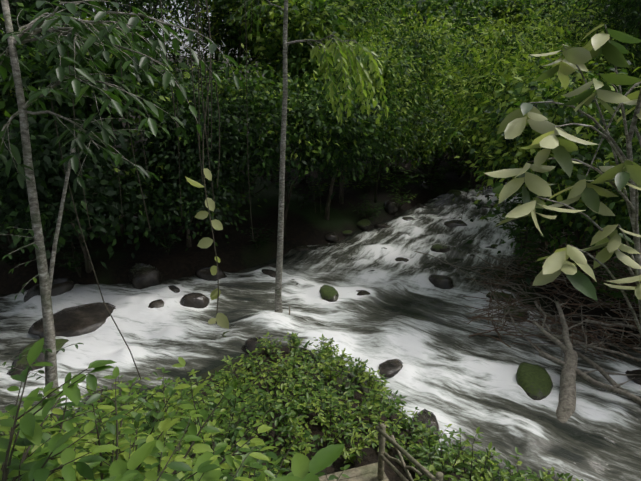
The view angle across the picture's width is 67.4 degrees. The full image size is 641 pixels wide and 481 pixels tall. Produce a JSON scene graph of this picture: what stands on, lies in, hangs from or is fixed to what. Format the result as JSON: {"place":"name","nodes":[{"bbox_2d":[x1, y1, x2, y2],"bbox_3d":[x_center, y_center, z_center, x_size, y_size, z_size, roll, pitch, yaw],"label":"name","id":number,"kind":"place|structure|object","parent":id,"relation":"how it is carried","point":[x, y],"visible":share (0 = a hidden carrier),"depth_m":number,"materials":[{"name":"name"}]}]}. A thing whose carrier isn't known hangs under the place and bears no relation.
{"place":"outdoors","nodes":[
{"label":"outdoors","id":0,"kind":"place"},
{"bbox_2d":[2,0,609,57],"label":"sky","id":1,"kind":"structure","parent":0,"point":[181,47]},
{"bbox_2d":[0,162,640,480],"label":"river water","id":2,"kind":"structure","parent":0,"point":[410,316],"depth_m":14.57,"materials":[{"name":"white liquid"}]},
{"bbox_2d":[7,338,68,375],"bbox_3d":[-7.830,3.203,13.394,1.243,0.691,1.613,1,17,2],"label":"rock","id":3,"kind":"object","parent":2,"relation":"in","point":[22,362],"visible":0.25,"depth_m":13.00,"materials":[{"name":"green stone"}]},
{"bbox_2d":[24,278,74,301],"bbox_3d":[-9.954,1.844,17.621,1.651,0.653,1.326,-15,22,-40],"label":"rock","id":4,"kind":"object","parent":2,"relation":"in","point":[60,286],"visible":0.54,"depth_m":17.37,"materials":[{"name":"grey stone"}]},
{"bbox_2d":[28,302,115,338],"bbox_3d":[-7.681,2.586,15.644,2.297,0.504,3.006,8,19,24],"label":"rock","id":5,"kind":"object","parent":2,"relation":"in","point":[79,320],"visible":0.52,"depth_m":15.11,"materials":[{"name":"grey stone"}]},
{"bbox_2d":[148,299,163,307],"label":"rock","id":6,"kind":"object","parent":2,"relation":"in","point":[158,303],"visible":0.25,"depth_m":16.27,"materials":[{"name":"grey stone"}]},
{"bbox_2d":[168,285,179,292],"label":"rock","id":7,"kind":"object","parent":2,"relation":"in","point":[174,289],"visible":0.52,"depth_m":17.91,"materials":[{"name":"grey stone"}]},
{"bbox_2d":[179,292,209,308],"bbox_3d":[-4.484,2.165,17.006,1.107,0.587,0.959,1,17,2],"label":"rock","id":8,"kind":"object","parent":2,"relation":"in","point":[196,300],"visible":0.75,"depth_m":16.71,"materials":[{"name":"grey stone"}]},
{"bbox_2d":[195,266,226,280],"bbox_3d":[-4.391,1.342,19.312,1.362,0.528,0.888,8,19,23],"label":"rock","id":9,"kind":"object","parent":2,"relation":"in","point":[204,273],"visible":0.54,"depth_m":18.99,"materials":[{"name":"grey stone"}]},
{"bbox_2d":[261,269,275,277],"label":"rock","id":10,"kind":"object","parent":2,"relation":"in","point":[270,273],"visible":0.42,"depth_m":19.35,"materials":[{"name":"grey stone"}]},
{"bbox_2d":[292,245,309,250],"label":"rock","id":11,"kind":"object","parent":2,"relation":"in","point":[302,248],"visible":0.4,"depth_m":22.29,"materials":[{"name":"black stone"}]},
{"bbox_2d":[319,285,338,301],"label":"rock","id":12,"kind":"object","parent":2,"relation":"in","point":[328,293],"visible":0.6,"depth_m":17.22,"materials":[{"name":"green stone"}]},
{"bbox_2d":[356,290,369,295],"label":"rock","id":13,"kind":"object","parent":2,"relation":"in","point":[362,292],"visible":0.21,"depth_m":17.54,"materials":[{"name":"grey stone"}]},
{"bbox_2d":[378,359,402,377],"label":"rock","id":14,"kind":"object","parent":2,"relation":"in","point":[391,368],"visible":0.81,"depth_m":12.81,"materials":[{"name":"grey stone"}]},
{"bbox_2d":[395,257,408,261],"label":"rock","id":15,"kind":"object","parent":2,"relation":"in","point":[401,259],"visible":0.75,"depth_m":21.24,"materials":[{"name":"grey stone"}]},
{"bbox_2d":[402,217,413,220],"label":"rock","id":16,"kind":"object","parent":2,"relation":"in","point":[407,218],"visible":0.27,"depth_m":27.50,"materials":[{"name":"grey stone"}]},
{"bbox_2d":[430,244,449,252],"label":"rock","id":17,"kind":"object","parent":2,"relation":"in","point":[442,248],"visible":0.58,"depth_m":22.35,"materials":[{"name":"green stone"}]},
{"bbox_2d":[428,274,453,288],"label":"rock","id":18,"kind":"object","parent":2,"relation":"in","point":[441,281],"visible":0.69,"depth_m":18.40,"materials":[{"name":"grey stone"}]},
{"bbox_2d":[444,220,466,227],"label":"rock","id":19,"kind":"object","parent":2,"relation":"in","point":[452,223],"visible":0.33,"depth_m":26.33,"materials":[{"name":"grey stone"}]},
{"bbox_2d":[475,203,493,207],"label":"rock","id":20,"kind":"object","parent":2,"relation":"in","point":[485,206],"visible":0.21,"depth_m":30.66,"materials":[{"name":"grey stone"}]},
{"bbox_2d":[486,292,513,302],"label":"rock","id":21,"kind":"object","parent":2,"relation":"in","point":[501,293],"visible":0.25,"depth_m":17.00,"materials":[{"name":"grey stone"}]},
{"bbox_2d":[503,306,528,322],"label":"rock","id":22,"kind":"object","parent":2,"relation":"in","point":[522,315],"visible":0.4,"depth_m":15.80,"materials":[{"name":"grey stone"}]},
{"bbox_2d":[516,362,552,399],"bbox_3d":[5.354,3.690,12.074,0.866,0.648,1.538,5,18,16],"label":"rock","id":23,"kind":"object","parent":2,"relation":"in","point":[534,381],"visible":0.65,"depth_m":11.88,"materials":[{"name":"green stone"}]},
{"bbox_2d":[625,369,640,384],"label":"rock","id":24,"kind":"object","parent":2,"relation":"in","point":[637,379],"visible":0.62,"depth_m":12.40,"materials":[{"name":"grey stone"}]},
{"bbox_2d":[0,56,640,480],"bbox_3d":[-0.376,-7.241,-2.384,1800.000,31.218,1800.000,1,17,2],"label":"terrain","id":25,"kind":"structure","parent":0,"point":[306,224],"depth_m":20.51,"materials":[{"name":"soil"}]},
{"bbox_2d":[0,3,46,258],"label":"tree","id":26,"kind":"object","parent":25,"relation":"on","point":[15,253],"visible":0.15,"depth_m":16.71,"materials":[{"name":"green plant"}]},
{"bbox_2d":[0,11,46,124],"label":"tree","id":27,"kind":"object","parent":25,"relation":"on","point":[21,75],"depth_m":22.10,"materials":[{"name":"green plant"}]},
{"bbox_2d":[0,0,54,126],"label":"tree","id":28,"kind":"object","parent":25,"relation":"on","point":[3,110],"depth_m":19.86,"materials":[{"name":"green plant"}]},
{"bbox_2d":[0,0,127,116],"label":"tree","id":29,"kind":"object","parent":25,"relation":"on","point":[26,17],"visible":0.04,"depth_m":17.90,"materials":[{"name":"green plant"}]},
{"bbox_2d":[0,86,195,272],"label":"bush","id":30,"kind":"object","parent":25,"relation":"on","point":[49,175],"visible":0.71,"depth_m":14.96,"materials":[{"name":"green plant"}]},
{"bbox_2d":[0,0,211,224],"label":"tree","id":31,"kind":"object","parent":25,"relation":"on","point":[36,67],"visible":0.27,"depth_m":16.13,"materials":[{"name":"green plant"}]},
{"bbox_2d":[29,0,183,127],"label":"tree","id":32,"kind":"object","parent":25,"relation":"on","point":[154,4],"visible":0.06,"depth_m":27.27,"materials":[{"name":"green plant"}]},
{"bbox_2d":[86,214,139,236],"bbox_3d":[-9.494,-0.648,21.422,2.808,1.036,1.667,-15,23,-41],"label":"rock","id":33,"kind":"object","parent":25,"relation":"on","point":[122,227],"visible":0.1,"depth_m":21.07,"materials":[{"name":"black stone"}]},
{"bbox_2d":[0,0,242,431],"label":"tree","id":34,"kind":"object","parent":25,"relation":"on","point":[47,29],"visible":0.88,"depth_m":6.42,"materials":[{"name":"green plant"}]},
{"bbox_2d":[56,0,194,171],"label":"tree","id":35,"kind":"object","parent":25,"relation":"on","point":[151,34],"visible":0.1,"depth_m":23.52,"materials":[{"name":"green plant"}]},
{"bbox_2d":[0,169,272,276],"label":"shrub","id":36,"kind":"object","parent":25,"relation":"on","point":[7,259],"visible":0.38,"depth_m":18.71,"materials":[{"name":"green plant"}]},
{"bbox_2d":[19,0,270,151],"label":"tree","id":37,"kind":"object","parent":25,"relation":"on","point":[139,4],"visible":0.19,"depth_m":21.25,"materials":[{"name":"green plant"}]},
{"bbox_2d":[3,348,341,480],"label":"shrub","id":38,"kind":"object","parent":25,"relation":"on","point":[262,411],"visible":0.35,"depth_m":8.56,"materials":[{"name":"green plant"}]},
{"bbox_2d":[0,338,349,480],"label":"shrub","id":39,"kind":"object","parent":25,"relation":"on","point":[55,452],"visible":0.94,"depth_m":3.26,"materials":[{"name":"green plant"}]},
{"bbox_2d":[120,0,258,88],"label":"tree","id":40,"kind":"object","parent":25,"relation":"on","point":[223,37],"visible":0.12,"depth_m":31.38,"materials":[{"name":"green plant"}]},
{"bbox_2d":[102,63,278,250],"bbox_3d":[-5.330,-2.928,19.160,7.710,7.813,7.818,1,17,2],"label":"bush","id":41,"kind":"object","parent":25,"relation":"on","point":[189,165],"visible":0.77,"depth_m":17.70,"materials":[{"name":"green plant"}]},
{"bbox_2d":[214,11,218,72],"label":"tree","id":42,"kind":"object","parent":25,"relation":"on","point":[216,58],"visible":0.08,"depth_m":36.21,"materials":[{"name":"green plant"}]},
{"bbox_2d":[145,0,291,76],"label":"tree","id":43,"kind":"object","parent":25,"relation":"on","point":[233,48],"visible":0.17,"depth_m":27.53,"materials":[{"name":"green plant"}]},
{"bbox_2d":[121,37,321,211],"bbox_3d":[-4.260,-4.198,20.331,8.748,8.179,7.843,1,17,2],"label":"bush","id":44,"kind":"object","parent":25,"relation":"on","point":[247,92],"visible":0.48,"depth_m":18.79,"materials":[{"name":"green plant"}]},
{"bbox_2d":[100,439,344,480],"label":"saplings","id":45,"kind":"object","parent":25,"relation":"on","point":[304,468],"visible":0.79,"depth_m":2.83,"materials":[{"name":"green plant"}]},
{"bbox_2d":[61,0,388,328],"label":"tree","id":46,"kind":"object","parent":25,"relation":"on","point":[353,58],"visible":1,"depth_m":13.31,"materials":[{"name":"green plant"}]},
{"bbox_2d":[154,0,354,182],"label":"tree","id":47,"kind":"object","parent":25,"relation":"on","point":[265,18],"visible":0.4,"depth_m":24.04,"materials":[{"name":"green plant"}]},
{"bbox_2d":[212,332,324,380],"bbox_3d":[-0.952,2.931,11.956,2.205,0.917,2.973,11,20,32],"label":"shrub","id":48,"kind":"object","parent":25,"relation":"on","point":[294,341],"visible":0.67,"depth_m":12.15,"materials":[{"name":"green plant"}]},
{"bbox_2d":[236,0,365,201],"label":"tree","id":49,"kind":"object","parent":25,"relation":"on","point":[305,27],"visible":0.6,"depth_m":21.63,"materials":[{"name":"green plant"}]},
{"bbox_2d":[212,1,390,156],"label":"tree","id":50,"kind":"object","parent":25,"relation":"on","point":[347,37],"visible":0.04,"depth_m":30.43,"materials":[{"name":"green plant"}]},
{"bbox_2d":[201,63,428,235],"bbox_3d":[-0.992,-3.347,20.250,9.764,8.220,7.020,-4,17,-12],"label":"tree","id":51,"kind":"object","parent":25,"relation":"on","point":[303,129],"visible":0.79,"depth_m":18.91,"materials":[{"name":"green plant"}]},
{"bbox_2d":[231,0,421,183],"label":"tree","id":52,"kind":"object","parent":25,"relation":"on","point":[349,9],"visible":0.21,"depth_m":26.38,"materials":[{"name":"green plant"}]},
{"bbox_2d":[266,0,413,90],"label":"tree","id":53,"kind":"object","parent":25,"relation":"on","point":[383,9],"visible":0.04,"depth_m":28.92,"materials":[{"name":"green plant"}]},
{"bbox_2d":[77,171,609,428],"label":"bank rocks","id":54,"kind":"object","parent":25,"relation":"on","point":[141,276],"visible":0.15,"depth_m":18.53,"materials":[{"name":"grey stone"}]},
{"bbox_2d":[310,334,376,385],"bbox_3d":[0.332,2.860,12.136,1.625,1.313,2.493,-5,18,-16],"label":"shrub","id":55,"kind":"object","parent":25,"relation":"on","point":[357,370],"visible":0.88,"depth_m":11.75,"materials":[{"name":"green plant"}]},
{"bbox_2d":[318,462,388,480],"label":"deck planks","id":56,"kind":"object","parent":25,"relation":"on","point":[366,473],"visible":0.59,"depth_m":8.18,"materials":[{"name":"brown wood"}]},
{"bbox_2d":[375,423,442,480],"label":"railing poles","id":57,"kind":"object","parent":56,"relation":"attached to","point":[382,453],"visible":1,"depth_m":7.35,"materials":[{"name":"brown wood"}]},
{"bbox_2d":[271,18,448,219],"bbox_3d":[2.010,-5.091,22.786,8.656,9.819,9.438,-3,17,-9],"label":"tree","id":58,"kind":"object","parent":25,"relation":"on","point":[388,78],"visible":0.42,"depth_m":21.12,"materials":[{"name":"green plant"}]},
{"bbox_2d":[307,0,413,150],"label":"tree","id":59,"kind":"object","parent":25,"relation":"on","point":[395,7],"visible":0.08,"depth_m":33.02,"materials":[{"name":"green plant"}]},
{"bbox_2d":[299,26,436,203],"bbox_3d":[1.523,-6.375,25.985,9.204,10.030,8.316,1,17,2],"label":"tree","id":60,"kind":"object","parent":25,"relation":"on","point":[341,200],"visible":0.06,"depth_m":25.41,"materials":[{"name":"green plant"}]},
{"bbox_2d":[360,0,418,34],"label":"tree","id":61,"kind":"object","parent":25,"relation":"on","point":[393,13],"visible":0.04,"depth_m":36.41,"materials":[{"name":"green plant"}]},
{"bbox_2d":[342,0,482,202],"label":"tree","id":62,"kind":"object","parent":25,"relation":"on","point":[418,47],"visible":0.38,"depth_m":25.59,"materials":[{"name":"green plant"}]},
{"bbox_2d":[358,18,468,186],"bbox_3d":[3.804,-7.758,29.277,8.821,10.084,8.506,-4,18,-14],"label":"tree","id":63,"kind":"object","parent":25,"relation":"on","point":[425,72],"visible":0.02,"depth_m":27.12,"materials":[{"name":"green plant"}]},
{"bbox_2d":[413,409,439,441],"bbox_3d":[2.336,4.175,10.561,0.680,0.410,1.129,1,17,2],"label":"rock","id":64,"kind":"object","parent":25,"relation":"on","point":[424,418],"visible":0.33,"depth_m":10.61,"materials":[{"name":"grey stone"}]},
{"bbox_2d":[366,0,491,153],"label":"tree","id":65,"kind":"object","parent":25,"relation":"on","point":[433,6],"visible":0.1,"depth_m":36.06,"materials":[{"name":"green plant"}]},
{"bbox_2d":[380,8,478,178],"bbox_3d":[4.933,-9.088,31.904,8.753,10.850,8.687,-5,18,-16],"label":"tree","id":66,"kind":"object","parent":25,"relation":"on","point":[445,25],"visible":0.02,"depth_m":30.22,"materials":[{"name":"green plant"}]},
{"bbox_2d":[384,149,484,177],"bbox_3d":[8.760,-7.581,39.438,8.166,4.373,15.850,16,23,41],"label":"shrub","id":67,"kind":"object","parent":25,"relation":"on","point":[426,167],"visible":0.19,"depth_m":37.76,"materials":[{"name":"green plant"}]},
{"bbox_2d":[388,29,485,175],"bbox_3d":[6.563,-9.730,35.149,9.393,10.420,8.077,1,17,2],"label":"tree","id":68,"kind":"object","parent":25,"relation":"on","point":[432,153],"depth_m":34.44,"materials":[{"name":"green plant"}]},
{"bbox_2d":[331,156,544,220],"bbox_3d":[6.683,-4.566,30.110,13.778,4.826,10.942,1,17,2],"label":"shrub","id":69,"kind":"object","parent":25,"relation":"on","point":[367,211],"visible":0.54,"depth_m":30.12,"materials":[{"name":"green plant"}]},
{"bbox_2d":[297,368,583,480],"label":"shrub","id":70,"kind":"object","parent":25,"relation":"on","point":[430,460],"visible":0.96,"depth_m":8.85,"materials":[{"name":"green plant"}]},
{"bbox_2d":[388,0,507,125],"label":"tree","id":71,"kind":"object","parent":25,"relation":"on","point":[470,15],"visible":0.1,"depth_m":38.55,"materials":[{"name":"green plant"}]},
{"bbox_2d":[408,87,496,179],"bbox_3d":[9.857,-7.234,33.023,8.627,8.286,9.107,1,17,2],"label":"tree","id":72,"kind":"object","parent":25,"relation":"on","point":[465,134],"visible":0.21,"depth_m":31.51,"materials":[{"name":"green plant"}]},
{"bbox_2d":[421,69,504,175],"bbox_3d":[9.530,-8.200,35.247,8.515,8.196,7.958,1,17,2],"label":"tree","id":73,"kind":"object","parent":25,"relation":"on","point":[432,171],"visible":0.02,"depth_m":33.48,"materials":[{"name":"green plant"}]},
{"bbox_2d":[423,0,510,84],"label":"tree","id":74,"kind":"object","parent":25,"relation":"on","point":[470,6],"visible":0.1,"depth_m":43.00,"materials":[{"name":"green plant"}]},
{"bbox_2d":[443,102,510,173],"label":"tree","id":75,"kind":"object","parent":25,"relation":"on","point":[467,156],"visible":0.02,"depth_m":37.71,"materials":[{"name":"green plant"}]},
{"bbox_2d":[456,57,524,160],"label":"tree","id":76,"kind":"object","parent":25,"relation":"on","point":[500,72],"visible":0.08,"depth_m":38.68,"materials":[{"name":"green plant"}]},
{"bbox_2d":[458,148,532,171],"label":"shrub","id":77,"kind":"object","parent":25,"relation":"on","point":[483,161],"visible":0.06,"depth_m":41.16,"materials":[{"name":"green plant"}]},
{"bbox_2d":[463,8,536,81],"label":"tree","id":78,"kind":"object","parent":25,"relation":"on","point":[511,38],"visible":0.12,"depth_m":44.74,"materials":[{"name":"green plant"}]},
{"bbox_2d":[473,0,554,54],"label":"tree","id":79,"kind":"object","parent":25,"relation":"on","point":[517,8],"visible":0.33,"depth_m":46.46,"materials":[{"name":"green plant"}]},
{"bbox_2d":[492,16,554,66],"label":"tree","id":80,"kind":"object","parent":25,"relation":"on","point":[536,23],"depth_m":48.55,"materials":[{"name":"green plant"}]},
{"bbox_2d":[409,0,640,262],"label":"tree","id":81,"kind":"object","parent":25,"relation":"on","point":[494,77],"visible":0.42,"depth_m":17.75,"materials":[{"name":"green plant"}]},
{"bbox_2d":[414,221,640,422],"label":"driftwood pile","id":82,"kind":"object","parent":25,"relation":"on","point":[566,408],"visible":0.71,"depth_m":14.24,"materials":[{"name":"brown wood"}]},
{"bbox_2d":[524,0,551,21],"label":"tree","id":83,"kind":"object","parent":25,"relation":"on","point":[536,6],"visible":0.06,"depth_m":54.84,"materials":[{"name":"green plant"}]},
{"bbox_2d":[446,36,640,284],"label":"tree","id":84,"kind":"object","parent":25,"relation":"on","point":[562,116],"visible":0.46,"depth_m":14.81,"materials":[{"name":"green plant"}]},
{"bbox_2d":[456,94,640,206],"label":"tree","id":85,"kind":"object","parent":25,"relation":"on","point":[484,159],"visible":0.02,"depth_m":26.10,"materials":[{"name":"green plant"}]},
{"bbox_2d":[530,0,568,29],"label":"tree","id":86,"kind":"object","parent":25,"relation":"on","point":[557,2],"visible":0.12,"depth_m":57.15,"materials":[{"name":"green plant"}]},
{"bbox_2d":[486,198,637,308],"bbox_3d":[10.232,-0.418,18.665,7.040,3.815,13.472,1,17,2],"label":"shrub","id":87,"kind":"object","parent":25,"relation":"on","point":[619,294],"visible":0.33,"depth_m":16.95,"materials":[{"name":"green plant"}]},
{"bbox_2d":[484,24,640,334],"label":"tree","id":88,"kind":"object","parent":25,"relation":"on","point":[512,126],"visible":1,"depth_m":5.11,"materials":[{"name":"green plant"}]},
{"bbox_2d":[505,2,640,164],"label":"tree","id":89,"kind":"object","parent":25,"relation":"on","point":[551,27],"visible":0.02,"depth_m":27.03,"materials":[{"name":"green plant"}]},
{"bbox_2d":[508,0,640,61],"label":"tree","id":90,"kind":"object","parent":25,"relation":"on","point":[597,19],"visible":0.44,"depth_m":22.82,"materials":[{"name":"green plant"}]},
{"bbox_2d":[541,0,607,24],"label":"tree","id":91,"kind":"object","parent":25,"relation":"on","point":[560,10],"visible":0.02,"depth_m":53.86,"materials":[{"name":"green plant"}]},
{"bbox_2d":[511,9,640,230],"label":"tree","id":92,"kind":"object","parent":25,"relation":"on","point":[603,67],"visible":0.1,"depth_m":19.93,"materials":[{"name":"green plant"}]},
{"bbox_2d":[545,0,608,35],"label":"tree","id":93,"kind":"object","parent":25,"relation":"on","point":[575,15],"visible":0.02,"depth_m":49.95,"materials":[{"name":"green plant"}]},
{"bbox_2d":[515,58,640,159],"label":"tree","id":94,"kind":"object","parent":25,"relation":"on","point":[614,106],"visible":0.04,"depth_m":22.38,"materials":[{"name":"green plant"}]},
{"bbox_2d":[521,66,640,230],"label":"tree","id":95,"kind":"object","parent":25,"relation":"on","point":[590,212],"visible":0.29,"depth_m":13.24,"materials":[{"name":"green plant"}]},
{"bbox_2d":[536,23,640,142],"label":"tree","id":96,"kind":"object","parent":25,"relation":"on","point":[623,54],"visible":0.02,"depth_m":29.41,"materials":[{"name":"green plant"}]},
{"bbox_2d":[559,0,640,75],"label":"tree","id":97,"kind":"object","parent":25,"relation":"on","point":[600,13],"visible":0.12,"depth_m":33.37,"materials":[{"name":"green plant"}]},
{"bbox_2d":[560,0,640,54],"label":"tree","id":98,"kind":"object","parent":25,"relation":"on","point":[636,13],"visible":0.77,"depth_m":18.95,"materials":[{"name":"green plant"}]},
{"bbox_2d":[607,4,640,89],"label":"tree","id":99,"kind":"object","parent":25,"relation":"on","point":[636,62],"visible":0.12,"depth_m":24.85,"materials":[{"name":"green plant"}]},
{"bbox_2d":[618,2,640,70],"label":"tree","id":100,"kind":"object","parent":25,"relation":"on","point":[631,35],"visible":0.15,"depth_m":28.25,"materials":[{"name":"green plant"}]}
]}

